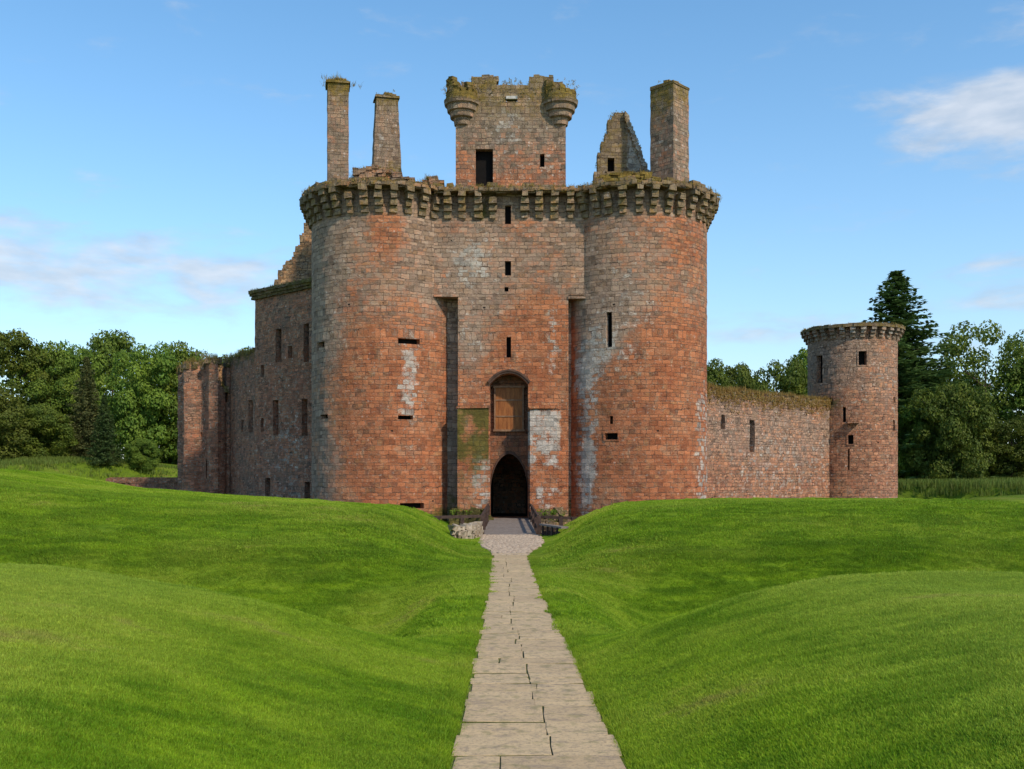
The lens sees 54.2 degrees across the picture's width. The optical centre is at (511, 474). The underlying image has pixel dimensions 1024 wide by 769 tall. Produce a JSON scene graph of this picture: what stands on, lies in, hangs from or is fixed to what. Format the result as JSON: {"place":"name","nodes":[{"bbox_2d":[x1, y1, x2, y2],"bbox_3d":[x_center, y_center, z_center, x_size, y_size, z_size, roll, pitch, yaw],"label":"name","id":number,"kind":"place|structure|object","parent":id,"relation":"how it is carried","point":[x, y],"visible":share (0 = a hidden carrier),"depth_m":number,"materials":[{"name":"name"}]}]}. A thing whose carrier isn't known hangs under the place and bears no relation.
{"place":"outdoors","nodes":[
{"label":"outdoors","id":0,"kind":"place"},
{"bbox_2d":[0,461,1023,768],"bbox_3d":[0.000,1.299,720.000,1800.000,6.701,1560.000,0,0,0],"label":"ground","id":1,"kind":"structure","parent":0,"point":[382,603],"depth_m":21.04,"materials":[{"name":"green plant"}]},
{"bbox_2d":[0,382,36,458],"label":"broadleaf tree","id":2,"kind":"object","parent":1,"relation":"on","point":[10,425],"visible":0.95,"depth_m":96.47,"materials":[{"name":"green plant"}]},
{"bbox_2d":[0,328,58,440],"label":"broadleaf tree","id":3,"kind":"object","parent":1,"relation":"on","point":[13,342],"visible":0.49,"depth_m":110.64,"materials":[{"name":"green plant"}]},
{"bbox_2d":[5,340,81,447],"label":"broadleaf tree","id":4,"kind":"object","parent":1,"relation":"on","point":[63,397],"visible":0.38,"depth_m":111.52,"materials":[{"name":"green plant"}]},
{"bbox_2d":[9,403,78,456],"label":"round bush","id":5,"kind":"object","parent":1,"relation":"on","point":[53,426],"visible":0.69,"depth_m":101.69,"materials":[{"name":"green plant"}]},
{"bbox_2d":[48,339,116,445],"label":"oak tree","id":6,"kind":"object","parent":1,"relation":"on","point":[76,358],"visible":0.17,"depth_m":116.98,"materials":[{"name":"green plant"}]},
{"bbox_2d":[66,356,100,457],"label":"conifer tree","id":7,"kind":"object","parent":1,"relation":"on","point":[84,409],"visible":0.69,"depth_m":105.39,"materials":[{"name":"green plant"}]},
{"bbox_2d":[85,395,125,465],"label":"conifer tree","id":8,"kind":"object","parent":1,"relation":"on","point":[104,453],"visible":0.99,"depth_m":98.56,"materials":[{"name":"green plant"}]},
{"bbox_2d":[76,329,138,438],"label":"broadleaf tree","id":9,"kind":"object","parent":1,"relation":"on","point":[108,345],"visible":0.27,"depth_m":122.41,"materials":[{"name":"green plant"}]},
{"bbox_2d":[103,341,177,459],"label":"oak tree","id":10,"kind":"object","parent":1,"relation":"on","point":[138,407],"visible":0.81,"depth_m":107.67,"materials":[{"name":"green plant"}]},
{"bbox_2d":[123,437,160,470],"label":"round bush","id":11,"kind":"object","parent":1,"relation":"on","point":[140,450],"visible":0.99,"depth_m":100.32,"materials":[{"name":"green plant"}]},
{"bbox_2d":[106,477,177,489],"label":"wall","id":12,"kind":"structure","parent":1,"relation":"on","point":[171,483],"depth_m":91.32,"materials":[{"name":"stone"}]},
{"bbox_2d":[147,340,201,463],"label":"broadleaf tree","id":13,"kind":"object","parent":1,"relation":"on","point":[184,354],"visible":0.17,"depth_m":110.17,"materials":[{"name":"green plant"}]},
{"bbox_2d":[191,349,226,359],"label":"oak tree","id":14,"kind":"object","parent":1,"relation":"on","point":[200,352],"depth_m":120.63,"materials":[{"name":"green plant"}]},
{"bbox_2d":[176,346,254,495],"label":"ruined tower","id":15,"kind":"structure","parent":1,"relation":"on","point":[216,426],"depth_m":78.65,"materials":[{"name":"stone"}]},
{"bbox_2d":[248,223,311,498],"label":"ruined range","id":16,"kind":"structure","parent":1,"relation":"on","point":[283,387],"depth_m":71.71,"materials":[{"name":"stone"}]},
{"bbox_2d":[433,503,489,533],"bbox_3d":[-2.935,2.488,52.574,3.398,1.572,16.123,0,0,0],"label":"timber railing","id":17,"kind":"object","parent":1,"relation":"on","point":[484,516],"visible":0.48,"depth_m":44.98,"materials":[{"name":"brown wood"}]},
{"bbox_2d":[447,521,483,538],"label":"stone wall","id":18,"kind":"structure","parent":1,"relation":"on","point":[472,530],"depth_m":40.32,"materials":[{"name":"grey stone"}]},
{"bbox_2d":[484,518,535,534],"bbox_3d":[-0.120,3.950,53.200,2.600,2.599,17.600,0,0,0],"label":"footbridge","id":19,"kind":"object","parent":1,"relation":"on","point":[509,526],"visible":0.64,"depth_m":51.53,"materials":[{"name":"grey wood"}]},
{"bbox_2d":[299,73,721,534],"bbox_3d":[-0.133,-10.550,64.601,26.895,31.600,12.874,0,0,0],"label":"gatehouse","id":20,"kind":"object","parent":1,"relation":"on","point":[509,324],"visible":0.92,"depth_m":60.54,"materials":[{"name":"red stone"}]},
{"bbox_2d":[0,468,1023,573],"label":"grass","id":21,"kind":"structure","parent":1,"relation":"on","point":[584,528],"depth_m":28.32,"materials":[{"name":"green plant"}]},
{"bbox_2d":[0,531,1023,637],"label":"grass","id":22,"kind":"structure","parent":1,"relation":"on","point":[436,609],"depth_m":24.09,"materials":[{"name":"green plant"}]},
{"bbox_2d":[0,455,1023,496],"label":"long grass","id":23,"kind":"structure","parent":1,"relation":"on","point":[966,484],"depth_m":96.26,"materials":[{"name":"green plant"}]},
{"bbox_2d":[0,346,1023,477],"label":"distant wood","id":24,"kind":"object","parent":1,"relation":"on","point":[3,384],"depth_m":131.84,"materials":[{"name":"green plant"}]},
{"bbox_2d":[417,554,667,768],"bbox_3d":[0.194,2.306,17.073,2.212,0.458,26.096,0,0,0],"label":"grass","id":25,"kind":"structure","parent":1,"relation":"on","point":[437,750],"depth_m":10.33,"materials":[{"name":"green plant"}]},
{"bbox_2d":[529,503,578,534],"bbox_3d":[2.363,2.491,52.568,2.662,1.574,16.131,0,0,0],"label":"timber railing","id":26,"kind":"object","parent":1,"relation":"on","point":[535,517],"visible":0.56,"depth_m":45.00,"materials":[{"name":"brown wood"}]},
{"bbox_2d":[539,524,568,535],"bbox_3d":[1.827,2.520,42.835,0.463,0.749,3.165,0,0,-15],"label":"retaining edge","id":27,"kind":"object","parent":1,"relation":"on","point":[547,532],"visible":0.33,"depth_m":42.79,"materials":[{"name":"stone"}]},
{"bbox_2d":[707,357,730,388],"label":"broadleaf tree","id":28,"kind":"object","parent":1,"relation":"on","point":[718,375],"visible":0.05,"depth_m":115.08,"materials":[{"name":"green plant"}]},
{"bbox_2d":[723,362,770,390],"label":"broadleaf tree","id":29,"kind":"object","parent":1,"relation":"on","point":[731,372],"visible":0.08,"depth_m":124.06,"materials":[{"name":"green plant"}]},
{"bbox_2d":[733,365,768,392],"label":"broadleaf tree","id":30,"kind":"object","parent":1,"relation":"on","point":[746,379],"visible":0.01,"depth_m":107.49,"materials":[{"name":"green plant"}]},
{"bbox_2d":[707,380,832,498],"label":"curtain wall","id":31,"kind":"structure","parent":1,"relation":"on","point":[762,444],"depth_m":74.82,"materials":[{"name":"stone"}]},
{"bbox_2d":[753,354,807,395],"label":"oak tree","id":32,"kind":"object","parent":1,"relation":"on","point":[792,381],"visible":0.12,"depth_m":116.28,"materials":[{"name":"green plant"}]},
{"bbox_2d":[789,347,807,395],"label":"broadleaf tree","id":33,"kind":"object","parent":1,"relation":"on","point":[803,353],"visible":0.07,"depth_m":121.01,"materials":[{"name":"green plant"}]},
{"bbox_2d":[800,321,904,497],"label":"corner tower","id":34,"kind":"structure","parent":1,"relation":"on","point":[852,371],"depth_m":81.16,"materials":[{"name":"stone"}]},
{"bbox_2d":[821,356,822,382],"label":"window","id":35,"kind":"structure","parent":34,"relation":"in","point":[821,356],"depth_m":83.27,"materials":[{"name":"black"}]},
{"bbox_2d":[844,407,845,421],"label":"window","id":36,"kind":"structure","parent":34,"relation":"in","point":[844,407],"depth_m":81.64,"materials":[{"name":"black"}]},
{"bbox_2d":[847,434,854,444],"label":"window","id":37,"kind":"structure","parent":34,"relation":"in","point":[850,437],"depth_m":81.42,"materials":[{"name":"stone"}]},
{"bbox_2d":[857,350,867,365],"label":"window","id":38,"kind":"structure","parent":34,"relation":"in","point":[860,355],"depth_m":81.26,"materials":[{"name":"stone"}]},
{"bbox_2d":[898,402,953,479],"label":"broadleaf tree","id":39,"kind":"object","parent":1,"relation":"on","point":[905,420],"visible":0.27,"depth_m":109.98,"materials":[{"name":"green plant"}]},
{"bbox_2d":[861,270,1022,479],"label":"conifer tree","id":40,"kind":"object","parent":1,"relation":"on","point":[914,373],"visible":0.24,"depth_m":115.60,"materials":[{"name":"green plant"}]},
{"bbox_2d":[902,381,997,479],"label":"round bush","id":41,"kind":"object","parent":1,"relation":"on","point":[960,442],"visible":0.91,"depth_m":105.97,"materials":[{"name":"green plant"}]},
{"bbox_2d":[928,319,1023,439],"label":"broadleaf tree","id":42,"kind":"object","parent":1,"relation":"on","point":[1007,360],"visible":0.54,"depth_m":118.05,"materials":[{"name":"green plant"}]},
{"bbox_2d":[961,371,1003,478],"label":"broadleaf tree","id":43,"kind":"object","parent":1,"relation":"on","point":[975,383],"visible":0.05,"depth_m":128.54,"materials":[{"name":"green plant"}]},
{"bbox_2d":[974,415,1023,477],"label":"tree","id":44,"kind":"object","parent":1,"relation":"on","point":[1009,456],"visible":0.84,"depth_m":108.43,"materials":[{"name":"green plant"}]},
{"bbox_2d":[990,357,1023,441],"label":"broadleaf tree","id":45,"kind":"object","parent":1,"relation":"on","point":[1018,387],"visible":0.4,"depth_m":115.84,"materials":[{"name":"green plant"}]},
{"bbox_2d":[479,534,544,554],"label":"cobbled path","id":46,"kind":"structure","parent":0,"point":[503,544],"depth_m":37.18,"materials":[{"name":"stone"}]},
{"bbox_2d":[0,0,1023,458],"label":"sky","id":47,"kind":"structure","parent":0,"point":[156,156],"materials":[{"name":"blue"}]},
{"bbox_2d":[450,553,627,768],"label":"path","id":48,"kind":"structure","parent":0,"point":[531,706],"depth_m":10.18,"materials":[{"name":"stone"}]}
]}

